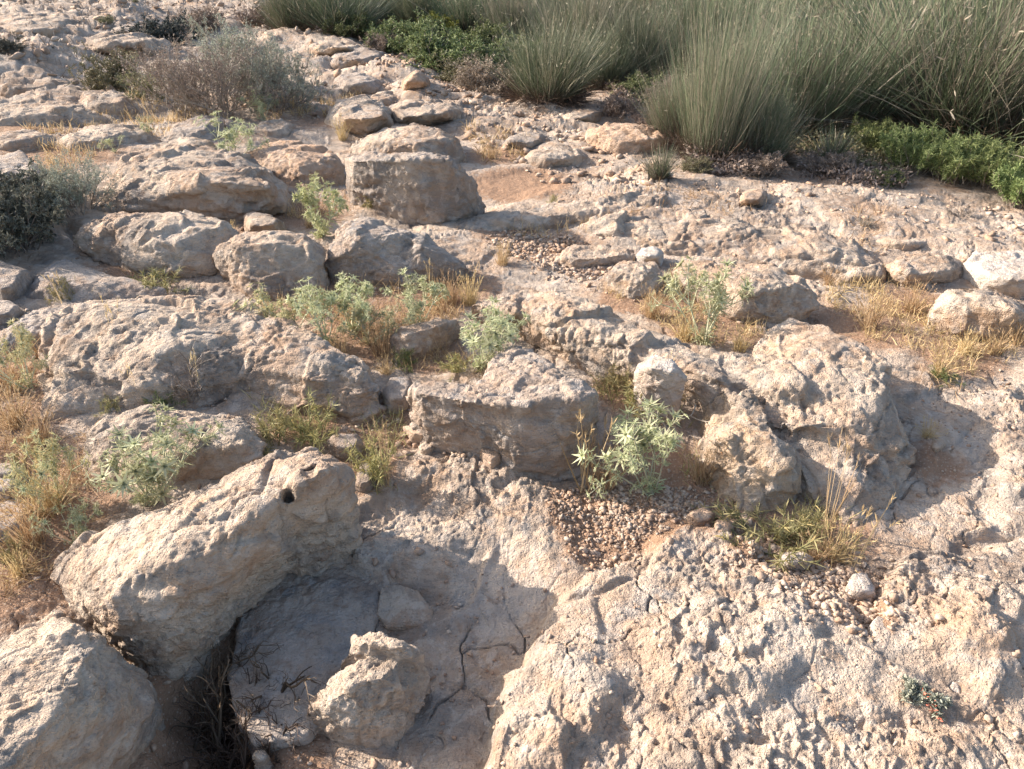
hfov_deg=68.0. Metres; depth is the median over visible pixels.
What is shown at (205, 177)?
rock slab
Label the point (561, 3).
rush tussock
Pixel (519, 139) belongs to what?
rock
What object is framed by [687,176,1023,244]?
gravel
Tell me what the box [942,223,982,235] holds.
rock
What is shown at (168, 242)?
rock slab
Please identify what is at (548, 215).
rock ledge
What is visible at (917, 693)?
cushion plant
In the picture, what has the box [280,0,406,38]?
rush tussock
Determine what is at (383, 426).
dry stalk
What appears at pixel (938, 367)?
grass tuft
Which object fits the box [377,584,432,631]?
rock
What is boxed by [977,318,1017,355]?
grass tuft
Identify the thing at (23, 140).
rock
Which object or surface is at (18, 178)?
bush
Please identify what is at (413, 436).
stone
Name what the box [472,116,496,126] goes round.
rock
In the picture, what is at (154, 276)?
spiky plant
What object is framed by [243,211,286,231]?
stone
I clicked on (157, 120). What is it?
dry grass
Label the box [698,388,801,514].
boulder
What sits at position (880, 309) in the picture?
dry grass
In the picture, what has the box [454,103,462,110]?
rock
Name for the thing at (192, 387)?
dead twigs
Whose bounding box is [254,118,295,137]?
rock
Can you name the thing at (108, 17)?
bush
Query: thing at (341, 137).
grass tuft
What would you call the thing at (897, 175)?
bush
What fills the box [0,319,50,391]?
thistle
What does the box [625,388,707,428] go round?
dead twigs
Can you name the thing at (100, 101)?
rock
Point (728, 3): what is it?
rush thicket
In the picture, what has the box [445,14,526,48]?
bush
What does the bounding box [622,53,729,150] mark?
rush tussock
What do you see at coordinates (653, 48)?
rush tussock
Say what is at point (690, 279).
thistle
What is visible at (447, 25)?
bush
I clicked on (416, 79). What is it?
stone
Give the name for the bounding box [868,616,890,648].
rock
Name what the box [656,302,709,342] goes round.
grass tuft
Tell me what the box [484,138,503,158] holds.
grass tuft
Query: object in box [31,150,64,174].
grass tuft
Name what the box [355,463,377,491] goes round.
stone
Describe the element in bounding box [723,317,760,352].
grass tuft
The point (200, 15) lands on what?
bush
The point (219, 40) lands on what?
bush
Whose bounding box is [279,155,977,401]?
dry grass
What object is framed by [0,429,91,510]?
thistle
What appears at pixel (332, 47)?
rock
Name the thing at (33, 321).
rock slab
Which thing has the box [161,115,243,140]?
rock
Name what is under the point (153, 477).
thistle
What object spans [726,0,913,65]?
rush tussock
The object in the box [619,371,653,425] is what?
spiky plant
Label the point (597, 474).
grass tuft
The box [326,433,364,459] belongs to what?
stone
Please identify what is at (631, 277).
rock
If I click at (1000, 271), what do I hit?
rock
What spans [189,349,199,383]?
dry stalk
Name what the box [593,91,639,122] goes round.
bush
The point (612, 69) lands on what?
rush tussock
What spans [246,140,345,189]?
rock
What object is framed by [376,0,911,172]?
ground cover
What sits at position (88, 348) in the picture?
rock slab
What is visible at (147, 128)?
thistle
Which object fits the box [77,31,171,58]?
rock
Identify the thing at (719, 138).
rush tussock
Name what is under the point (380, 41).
bush
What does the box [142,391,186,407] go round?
spiky plant
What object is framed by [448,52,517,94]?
bush
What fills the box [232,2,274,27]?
bush
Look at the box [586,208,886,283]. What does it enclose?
rock ledge
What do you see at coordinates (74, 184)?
bush
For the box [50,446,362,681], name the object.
boulder
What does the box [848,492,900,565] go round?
dry stalk
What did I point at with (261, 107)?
thistle
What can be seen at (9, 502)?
rock
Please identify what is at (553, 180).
gravel
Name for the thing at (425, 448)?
stone
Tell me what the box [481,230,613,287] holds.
gravel
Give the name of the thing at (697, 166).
bush
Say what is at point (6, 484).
stone
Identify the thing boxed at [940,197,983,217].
bush
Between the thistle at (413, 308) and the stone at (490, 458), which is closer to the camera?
the stone at (490, 458)
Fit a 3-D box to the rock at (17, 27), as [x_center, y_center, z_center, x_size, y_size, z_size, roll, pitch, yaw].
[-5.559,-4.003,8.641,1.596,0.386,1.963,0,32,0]
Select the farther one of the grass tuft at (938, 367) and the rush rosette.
the rush rosette
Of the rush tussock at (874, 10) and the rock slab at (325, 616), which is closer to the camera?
the rock slab at (325, 616)
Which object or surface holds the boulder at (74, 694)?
on the ground at (972, 650)
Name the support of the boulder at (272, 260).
on the ground at (972, 650)
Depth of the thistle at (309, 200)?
3.92 m
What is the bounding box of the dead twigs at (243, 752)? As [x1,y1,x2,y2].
[163,646,331,768]
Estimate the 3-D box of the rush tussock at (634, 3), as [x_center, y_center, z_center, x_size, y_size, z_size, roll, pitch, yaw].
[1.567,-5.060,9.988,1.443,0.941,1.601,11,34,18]
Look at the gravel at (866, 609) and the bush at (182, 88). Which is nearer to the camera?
the gravel at (866, 609)
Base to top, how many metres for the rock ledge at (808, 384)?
0.375 m
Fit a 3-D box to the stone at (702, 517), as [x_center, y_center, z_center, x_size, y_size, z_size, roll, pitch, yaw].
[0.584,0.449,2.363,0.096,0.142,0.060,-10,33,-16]
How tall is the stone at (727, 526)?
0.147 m
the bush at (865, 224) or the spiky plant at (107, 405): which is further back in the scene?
the bush at (865, 224)
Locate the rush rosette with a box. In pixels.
[804,121,872,156]
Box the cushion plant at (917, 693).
[899,673,953,721]
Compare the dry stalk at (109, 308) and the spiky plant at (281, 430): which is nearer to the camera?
the spiky plant at (281, 430)
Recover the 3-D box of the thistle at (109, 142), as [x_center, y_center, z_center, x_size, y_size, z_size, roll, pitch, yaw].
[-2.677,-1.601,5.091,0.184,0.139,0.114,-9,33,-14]
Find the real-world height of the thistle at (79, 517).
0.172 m
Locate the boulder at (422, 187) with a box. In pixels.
[345,151,485,225]
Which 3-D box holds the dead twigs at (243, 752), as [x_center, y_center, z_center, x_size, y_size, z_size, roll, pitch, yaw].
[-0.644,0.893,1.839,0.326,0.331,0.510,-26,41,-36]
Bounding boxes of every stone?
[0,463,27,479]
[0,478,19,501]
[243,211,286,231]
[252,750,273,768]
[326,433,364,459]
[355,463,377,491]
[381,376,412,413]
[390,318,460,360]
[401,58,417,63]
[401,70,429,89]
[402,425,423,443]
[418,442,433,454]
[480,448,500,468]
[635,246,663,267]
[685,507,714,526]
[714,517,734,534]
[739,189,767,207]
[779,552,812,570]
[932,438,945,451]
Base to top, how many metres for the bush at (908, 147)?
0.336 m
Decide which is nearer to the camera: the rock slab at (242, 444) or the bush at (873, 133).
the rock slab at (242, 444)
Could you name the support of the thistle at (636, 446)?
on the ground at (972, 650)
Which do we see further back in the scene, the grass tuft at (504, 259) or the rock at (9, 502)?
the grass tuft at (504, 259)
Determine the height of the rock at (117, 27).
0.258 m
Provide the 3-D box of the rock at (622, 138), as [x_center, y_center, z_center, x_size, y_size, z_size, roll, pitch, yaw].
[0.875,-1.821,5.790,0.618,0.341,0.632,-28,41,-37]
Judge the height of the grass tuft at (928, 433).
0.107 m
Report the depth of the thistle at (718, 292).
3.10 m
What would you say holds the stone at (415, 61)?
on the ground at (972, 650)
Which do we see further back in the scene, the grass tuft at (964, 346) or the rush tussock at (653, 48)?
the rush tussock at (653, 48)
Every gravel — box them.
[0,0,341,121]
[0,354,109,604]
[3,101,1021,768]
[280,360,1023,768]
[349,409,470,487]
[358,52,675,185]
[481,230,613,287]
[541,469,735,572]
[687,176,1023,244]
[711,527,918,644]
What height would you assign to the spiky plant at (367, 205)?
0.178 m
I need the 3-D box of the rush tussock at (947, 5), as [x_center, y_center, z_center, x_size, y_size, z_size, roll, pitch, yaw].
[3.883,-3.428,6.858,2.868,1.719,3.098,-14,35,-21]
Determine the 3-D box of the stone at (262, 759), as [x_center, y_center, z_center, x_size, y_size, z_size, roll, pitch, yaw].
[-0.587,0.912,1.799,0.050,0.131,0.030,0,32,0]
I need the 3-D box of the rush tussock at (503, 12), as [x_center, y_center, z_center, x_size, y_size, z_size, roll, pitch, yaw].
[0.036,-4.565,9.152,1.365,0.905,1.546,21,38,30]
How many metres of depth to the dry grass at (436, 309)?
3.38 m
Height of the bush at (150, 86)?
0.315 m
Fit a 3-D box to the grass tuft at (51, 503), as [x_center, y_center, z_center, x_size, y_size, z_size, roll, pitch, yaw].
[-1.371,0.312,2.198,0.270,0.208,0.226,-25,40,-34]
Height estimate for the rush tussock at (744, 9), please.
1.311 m
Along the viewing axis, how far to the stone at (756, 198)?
4.58 m
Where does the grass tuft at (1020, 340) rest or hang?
on the ground at (972, 650)
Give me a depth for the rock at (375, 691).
1.81 m
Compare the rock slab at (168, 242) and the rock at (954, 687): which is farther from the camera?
the rock slab at (168, 242)
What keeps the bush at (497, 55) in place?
on the ground at (972, 650)
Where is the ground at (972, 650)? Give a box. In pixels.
[0,0,1023,768]
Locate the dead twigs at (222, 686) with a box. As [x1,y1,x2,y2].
[166,615,326,768]
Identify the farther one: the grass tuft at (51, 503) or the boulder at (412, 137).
the boulder at (412, 137)
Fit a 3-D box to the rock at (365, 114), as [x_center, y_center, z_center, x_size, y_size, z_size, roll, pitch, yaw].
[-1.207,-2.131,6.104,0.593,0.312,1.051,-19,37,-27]
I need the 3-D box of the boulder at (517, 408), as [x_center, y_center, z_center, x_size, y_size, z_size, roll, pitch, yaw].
[0.031,0.107,2.668,0.612,0.445,0.596,24,39,34]
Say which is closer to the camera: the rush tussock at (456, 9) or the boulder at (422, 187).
the boulder at (422, 187)
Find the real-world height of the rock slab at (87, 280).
0.201 m
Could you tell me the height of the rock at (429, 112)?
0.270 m
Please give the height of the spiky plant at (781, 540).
0.214 m
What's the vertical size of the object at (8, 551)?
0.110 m
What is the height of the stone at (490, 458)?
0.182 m
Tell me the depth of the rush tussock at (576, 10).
8.20 m
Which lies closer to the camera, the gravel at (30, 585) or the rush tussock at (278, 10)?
the gravel at (30, 585)
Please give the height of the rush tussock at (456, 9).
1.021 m
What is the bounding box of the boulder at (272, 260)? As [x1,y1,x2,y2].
[212,230,329,299]
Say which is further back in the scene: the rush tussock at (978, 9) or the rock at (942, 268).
the rush tussock at (978, 9)
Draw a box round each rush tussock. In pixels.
[243,0,345,31]
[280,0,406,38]
[360,0,402,23]
[381,0,444,27]
[407,0,516,33]
[459,0,627,111]
[461,0,559,43]
[511,0,664,65]
[513,0,595,32]
[558,12,664,92]
[571,0,714,84]
[596,0,671,38]
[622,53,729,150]
[627,0,766,72]
[634,135,694,183]
[643,0,823,177]
[649,0,842,80]
[680,0,957,149]
[707,0,1023,176]
[712,68,842,171]
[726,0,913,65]
[753,0,1019,140]
[760,0,1023,86]
[807,0,954,48]
[868,0,1023,48]
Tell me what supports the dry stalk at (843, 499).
on the ground at (972, 650)
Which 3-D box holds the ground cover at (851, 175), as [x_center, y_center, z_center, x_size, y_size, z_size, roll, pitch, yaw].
[1.093,-2.414,6.677,1.626,0.302,6.103,-20,37,-29]
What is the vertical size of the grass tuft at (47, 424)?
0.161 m
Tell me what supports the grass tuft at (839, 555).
on the ground at (972, 650)
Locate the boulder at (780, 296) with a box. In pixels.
[672,258,819,323]
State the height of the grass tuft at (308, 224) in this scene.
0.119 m
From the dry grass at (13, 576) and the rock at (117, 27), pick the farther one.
the rock at (117, 27)
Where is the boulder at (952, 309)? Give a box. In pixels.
[923,288,1023,340]
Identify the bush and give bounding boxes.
[0,31,28,52]
[0,156,57,215]
[0,169,66,258]
[13,147,120,216]
[64,40,143,93]
[93,14,115,24]
[104,10,285,115]
[111,8,202,45]
[116,63,171,102]
[167,4,230,35]
[181,12,297,85]
[211,34,342,116]
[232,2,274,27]
[321,5,381,38]
[359,31,402,54]
[361,7,450,55]
[393,12,459,35]
[398,19,516,75]
[415,10,458,31]
[429,48,496,86]
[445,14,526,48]
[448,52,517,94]
[476,30,559,70]
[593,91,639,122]
[606,69,666,99]
[626,109,651,124]
[640,76,687,104]
[674,150,716,173]
[729,148,794,178]
[798,146,863,179]
[849,110,908,154]
[851,213,876,227]
[862,164,906,186]
[878,122,961,174]
[926,119,1005,185]
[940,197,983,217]
[960,134,1023,191]
[987,155,1023,208]
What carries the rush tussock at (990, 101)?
on the ground at (972, 650)
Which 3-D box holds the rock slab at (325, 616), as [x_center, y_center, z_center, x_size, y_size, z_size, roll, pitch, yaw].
[-0.566,0.733,2.085,0.410,0.155,0.618,0,32,0]
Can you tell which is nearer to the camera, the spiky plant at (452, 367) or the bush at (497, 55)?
the spiky plant at (452, 367)
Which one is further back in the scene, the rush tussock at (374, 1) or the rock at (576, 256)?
the rush tussock at (374, 1)
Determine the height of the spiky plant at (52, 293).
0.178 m
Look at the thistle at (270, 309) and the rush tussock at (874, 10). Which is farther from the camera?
the rush tussock at (874, 10)
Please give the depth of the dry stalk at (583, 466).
2.40 m
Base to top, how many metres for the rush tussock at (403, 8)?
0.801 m
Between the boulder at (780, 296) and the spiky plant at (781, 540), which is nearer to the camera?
the spiky plant at (781, 540)
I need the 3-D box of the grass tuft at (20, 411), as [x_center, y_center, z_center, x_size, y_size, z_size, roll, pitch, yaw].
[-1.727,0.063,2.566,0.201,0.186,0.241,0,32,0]
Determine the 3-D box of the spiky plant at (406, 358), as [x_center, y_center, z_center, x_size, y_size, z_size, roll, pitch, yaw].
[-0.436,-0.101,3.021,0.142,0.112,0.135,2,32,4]
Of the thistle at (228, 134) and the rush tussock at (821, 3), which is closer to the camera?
the thistle at (228, 134)
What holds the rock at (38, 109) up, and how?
on the ground at (972, 650)
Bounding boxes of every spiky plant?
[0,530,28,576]
[2,448,34,470]
[43,272,92,303]
[92,393,120,415]
[127,266,194,297]
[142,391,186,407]
[250,404,298,455]
[270,386,341,451]
[343,435,399,487]
[357,196,372,210]
[390,345,418,373]
[433,352,483,381]
[546,195,559,202]
[592,359,632,399]
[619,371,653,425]
[686,493,826,571]
[756,496,835,555]
[928,364,965,388]
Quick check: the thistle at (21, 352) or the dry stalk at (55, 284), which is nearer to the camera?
the thistle at (21, 352)
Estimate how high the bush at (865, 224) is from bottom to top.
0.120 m
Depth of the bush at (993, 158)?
4.93 m
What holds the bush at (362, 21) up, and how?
on the ground at (972, 650)
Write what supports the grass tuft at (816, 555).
on the ground at (972, 650)
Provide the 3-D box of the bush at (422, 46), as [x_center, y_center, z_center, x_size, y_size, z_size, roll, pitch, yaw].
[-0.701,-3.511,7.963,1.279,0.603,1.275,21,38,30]
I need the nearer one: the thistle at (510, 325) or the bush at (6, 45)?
the thistle at (510, 325)
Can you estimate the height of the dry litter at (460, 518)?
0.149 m
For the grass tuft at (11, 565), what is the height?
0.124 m
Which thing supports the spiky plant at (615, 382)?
on the ground at (972, 650)
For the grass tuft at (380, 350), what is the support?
on the ground at (972, 650)
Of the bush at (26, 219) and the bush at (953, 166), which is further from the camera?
the bush at (953, 166)
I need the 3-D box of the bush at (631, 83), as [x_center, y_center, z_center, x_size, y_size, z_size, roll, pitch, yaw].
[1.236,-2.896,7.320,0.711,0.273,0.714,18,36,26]
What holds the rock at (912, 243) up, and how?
on the ground at (972, 650)
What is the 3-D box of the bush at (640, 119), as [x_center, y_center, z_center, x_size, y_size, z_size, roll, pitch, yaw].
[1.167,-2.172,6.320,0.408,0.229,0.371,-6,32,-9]
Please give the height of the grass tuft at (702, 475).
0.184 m
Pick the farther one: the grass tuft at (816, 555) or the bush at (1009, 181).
the bush at (1009, 181)
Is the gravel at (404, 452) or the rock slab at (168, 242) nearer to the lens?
the gravel at (404, 452)
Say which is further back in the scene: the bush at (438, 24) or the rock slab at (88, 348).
the bush at (438, 24)
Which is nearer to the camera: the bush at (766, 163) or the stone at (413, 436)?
the stone at (413, 436)
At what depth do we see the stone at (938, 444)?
2.62 m
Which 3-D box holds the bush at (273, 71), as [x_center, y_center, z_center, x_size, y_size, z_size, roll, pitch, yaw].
[-1.934,-2.547,6.235,1.039,0.658,0.938,-5,32,-8]
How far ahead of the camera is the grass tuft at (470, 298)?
3.47 m
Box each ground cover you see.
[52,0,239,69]
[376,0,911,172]
[473,73,997,193]
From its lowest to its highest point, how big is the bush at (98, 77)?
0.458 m
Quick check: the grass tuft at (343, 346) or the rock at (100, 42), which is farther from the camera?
the rock at (100, 42)
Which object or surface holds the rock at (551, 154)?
on the ground at (972, 650)
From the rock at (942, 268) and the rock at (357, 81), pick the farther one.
the rock at (357, 81)
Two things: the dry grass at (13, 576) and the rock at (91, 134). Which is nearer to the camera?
the dry grass at (13, 576)
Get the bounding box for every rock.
[0,13,80,37]
[0,77,69,97]
[0,92,106,127]
[0,129,57,151]
[0,150,57,195]
[0,260,33,301]
[0,299,23,326]
[0,499,36,542]
[51,124,160,150]
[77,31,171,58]
[77,90,138,114]
[110,23,142,33]
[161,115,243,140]
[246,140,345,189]
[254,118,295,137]
[306,631,431,747]
[309,38,365,55]
[324,94,393,135]
[328,46,387,69]
[330,72,383,95]
[368,91,396,106]
[389,99,462,126]
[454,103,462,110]
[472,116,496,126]
[504,131,546,148]
[524,140,586,168]
[554,244,634,268]
[563,108,603,123]
[585,122,671,154]
[598,260,663,298]
[633,355,686,423]
[845,573,875,600]
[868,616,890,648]
[876,236,927,250]
[884,252,962,286]
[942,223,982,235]
[949,679,960,693]
[962,250,1023,299]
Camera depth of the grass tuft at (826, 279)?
3.76 m
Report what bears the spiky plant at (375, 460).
on the ground at (972, 650)
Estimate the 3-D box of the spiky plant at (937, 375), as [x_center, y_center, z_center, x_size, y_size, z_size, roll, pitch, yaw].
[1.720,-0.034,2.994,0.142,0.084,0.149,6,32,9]
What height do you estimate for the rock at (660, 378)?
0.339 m
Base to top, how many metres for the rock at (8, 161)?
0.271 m
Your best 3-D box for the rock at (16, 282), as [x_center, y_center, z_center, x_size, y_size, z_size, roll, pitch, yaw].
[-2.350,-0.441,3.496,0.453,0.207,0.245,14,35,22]
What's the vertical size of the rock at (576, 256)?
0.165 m
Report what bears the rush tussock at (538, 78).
on the ground at (972, 650)
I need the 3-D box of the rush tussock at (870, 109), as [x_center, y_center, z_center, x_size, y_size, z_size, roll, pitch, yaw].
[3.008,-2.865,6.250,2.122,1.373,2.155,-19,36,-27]
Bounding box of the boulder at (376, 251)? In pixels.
[324,217,472,287]
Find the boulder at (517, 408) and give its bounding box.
[405,343,599,482]
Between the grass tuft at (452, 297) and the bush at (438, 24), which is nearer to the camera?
the grass tuft at (452, 297)
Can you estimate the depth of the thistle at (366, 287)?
3.17 m
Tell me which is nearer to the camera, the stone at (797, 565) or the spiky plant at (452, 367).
the stone at (797, 565)
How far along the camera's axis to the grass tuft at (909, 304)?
3.50 m
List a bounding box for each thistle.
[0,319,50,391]
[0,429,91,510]
[26,497,103,544]
[84,398,229,508]
[97,135,124,152]
[136,115,154,133]
[192,110,269,153]
[231,283,323,327]
[236,85,279,120]
[284,276,349,340]
[292,173,349,238]
[320,272,374,333]
[336,300,412,344]
[380,267,450,324]
[459,293,532,369]
[494,312,521,338]
[572,396,688,500]
[647,255,755,346]
[663,261,698,298]
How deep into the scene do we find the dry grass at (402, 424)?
2.69 m
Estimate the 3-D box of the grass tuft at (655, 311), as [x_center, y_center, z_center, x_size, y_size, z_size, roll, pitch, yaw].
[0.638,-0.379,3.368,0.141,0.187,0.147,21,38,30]
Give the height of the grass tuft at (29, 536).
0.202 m
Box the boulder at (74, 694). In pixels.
[0,609,165,768]
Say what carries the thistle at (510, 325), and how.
on the ground at (972, 650)
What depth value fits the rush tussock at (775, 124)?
5.39 m
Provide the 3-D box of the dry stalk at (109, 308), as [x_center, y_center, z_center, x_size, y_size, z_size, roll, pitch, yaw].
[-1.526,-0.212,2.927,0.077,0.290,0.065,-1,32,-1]
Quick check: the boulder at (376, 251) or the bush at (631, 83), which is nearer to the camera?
the boulder at (376, 251)
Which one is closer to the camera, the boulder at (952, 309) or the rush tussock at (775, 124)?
the boulder at (952, 309)
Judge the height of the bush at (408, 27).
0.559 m
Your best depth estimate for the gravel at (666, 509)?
2.37 m
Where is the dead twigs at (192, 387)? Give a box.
[162,339,214,403]
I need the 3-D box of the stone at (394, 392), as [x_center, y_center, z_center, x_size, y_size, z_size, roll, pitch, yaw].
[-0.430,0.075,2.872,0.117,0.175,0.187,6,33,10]
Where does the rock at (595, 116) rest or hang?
on the ground at (972, 650)
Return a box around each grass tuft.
[0,372,43,430]
[0,450,91,521]
[0,487,53,549]
[0,539,50,588]
[14,400,54,446]
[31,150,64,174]
[298,209,313,228]
[328,327,353,352]
[330,115,353,140]
[359,317,393,357]
[369,350,398,375]
[434,270,463,304]
[455,269,485,305]
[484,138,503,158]
[485,239,514,265]
[573,416,641,492]
[628,352,685,420]
[641,280,669,319]
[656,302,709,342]
[677,433,721,486]
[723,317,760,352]
[788,526,842,566]
[810,511,877,572]
[817,263,844,287]
[841,284,896,330]
[893,272,936,313]
[913,415,948,439]
[921,337,973,381]
[944,319,989,357]
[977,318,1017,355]
[1007,319,1023,346]
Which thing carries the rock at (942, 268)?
on the ground at (972, 650)
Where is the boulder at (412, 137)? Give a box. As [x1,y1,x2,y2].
[349,122,466,162]
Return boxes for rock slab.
[0,301,83,352]
[25,259,166,303]
[36,294,386,424]
[72,210,238,278]
[79,404,266,483]
[90,136,292,222]
[227,567,379,754]
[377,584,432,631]
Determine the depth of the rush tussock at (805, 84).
5.93 m
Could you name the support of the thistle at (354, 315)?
on the ground at (972, 650)
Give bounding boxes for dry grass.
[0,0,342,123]
[0,329,122,605]
[17,81,591,282]
[243,371,866,558]
[270,257,486,375]
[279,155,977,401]
[597,263,1021,378]
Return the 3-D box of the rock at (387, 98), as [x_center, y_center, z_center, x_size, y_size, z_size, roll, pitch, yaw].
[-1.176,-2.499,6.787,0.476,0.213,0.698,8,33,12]
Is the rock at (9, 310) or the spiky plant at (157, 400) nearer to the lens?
the spiky plant at (157, 400)
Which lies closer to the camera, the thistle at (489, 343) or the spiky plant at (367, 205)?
the thistle at (489, 343)
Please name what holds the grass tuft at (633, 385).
on the ground at (972, 650)
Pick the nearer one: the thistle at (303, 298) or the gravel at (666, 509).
the gravel at (666, 509)
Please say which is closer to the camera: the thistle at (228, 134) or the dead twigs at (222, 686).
the dead twigs at (222, 686)
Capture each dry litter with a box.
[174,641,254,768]
[309,485,552,751]
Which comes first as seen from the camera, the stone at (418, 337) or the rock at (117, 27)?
the stone at (418, 337)
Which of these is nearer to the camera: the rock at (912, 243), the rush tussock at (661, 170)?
the rock at (912, 243)
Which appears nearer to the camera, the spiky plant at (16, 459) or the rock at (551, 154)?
the spiky plant at (16, 459)
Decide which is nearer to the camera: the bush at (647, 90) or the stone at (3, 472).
the stone at (3, 472)
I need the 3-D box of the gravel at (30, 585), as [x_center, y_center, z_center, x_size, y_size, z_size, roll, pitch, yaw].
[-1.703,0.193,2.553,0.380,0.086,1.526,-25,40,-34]
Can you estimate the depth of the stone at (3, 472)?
2.36 m
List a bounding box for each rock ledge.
[453,190,667,231]
[471,289,916,526]
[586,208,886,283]
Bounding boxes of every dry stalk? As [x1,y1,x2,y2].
[40,270,65,303]
[99,295,119,324]
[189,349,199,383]
[366,416,391,487]
[559,409,617,492]
[825,426,862,532]
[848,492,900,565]
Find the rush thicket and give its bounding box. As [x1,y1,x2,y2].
[516,0,1020,28]
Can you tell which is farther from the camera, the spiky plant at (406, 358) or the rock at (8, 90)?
the rock at (8, 90)
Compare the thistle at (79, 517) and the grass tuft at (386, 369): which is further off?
the grass tuft at (386, 369)
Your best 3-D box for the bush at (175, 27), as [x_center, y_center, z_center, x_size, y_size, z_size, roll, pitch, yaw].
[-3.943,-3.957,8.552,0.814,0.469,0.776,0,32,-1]
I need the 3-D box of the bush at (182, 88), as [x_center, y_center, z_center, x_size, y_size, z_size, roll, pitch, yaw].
[-2.516,-2.550,6.067,1.324,0.868,1.314,-9,33,-15]
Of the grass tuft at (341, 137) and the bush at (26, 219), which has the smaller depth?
the bush at (26, 219)
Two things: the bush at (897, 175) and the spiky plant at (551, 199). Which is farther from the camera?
the bush at (897, 175)
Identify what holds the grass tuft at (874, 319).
on the ground at (972, 650)
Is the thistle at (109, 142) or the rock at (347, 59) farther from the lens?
the rock at (347, 59)
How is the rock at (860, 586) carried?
on the ground at (972, 650)
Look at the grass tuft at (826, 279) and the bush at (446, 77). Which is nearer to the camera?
the grass tuft at (826, 279)
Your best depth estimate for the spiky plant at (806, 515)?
2.25 m
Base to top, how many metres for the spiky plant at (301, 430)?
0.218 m
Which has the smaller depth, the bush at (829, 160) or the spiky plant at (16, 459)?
the spiky plant at (16, 459)
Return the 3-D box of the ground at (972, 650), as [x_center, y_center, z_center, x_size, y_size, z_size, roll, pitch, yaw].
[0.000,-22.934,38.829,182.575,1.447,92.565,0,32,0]
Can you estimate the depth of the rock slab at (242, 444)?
2.45 m
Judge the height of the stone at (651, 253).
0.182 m
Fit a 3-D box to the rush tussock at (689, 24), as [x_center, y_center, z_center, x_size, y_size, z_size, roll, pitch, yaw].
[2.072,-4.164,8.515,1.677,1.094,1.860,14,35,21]

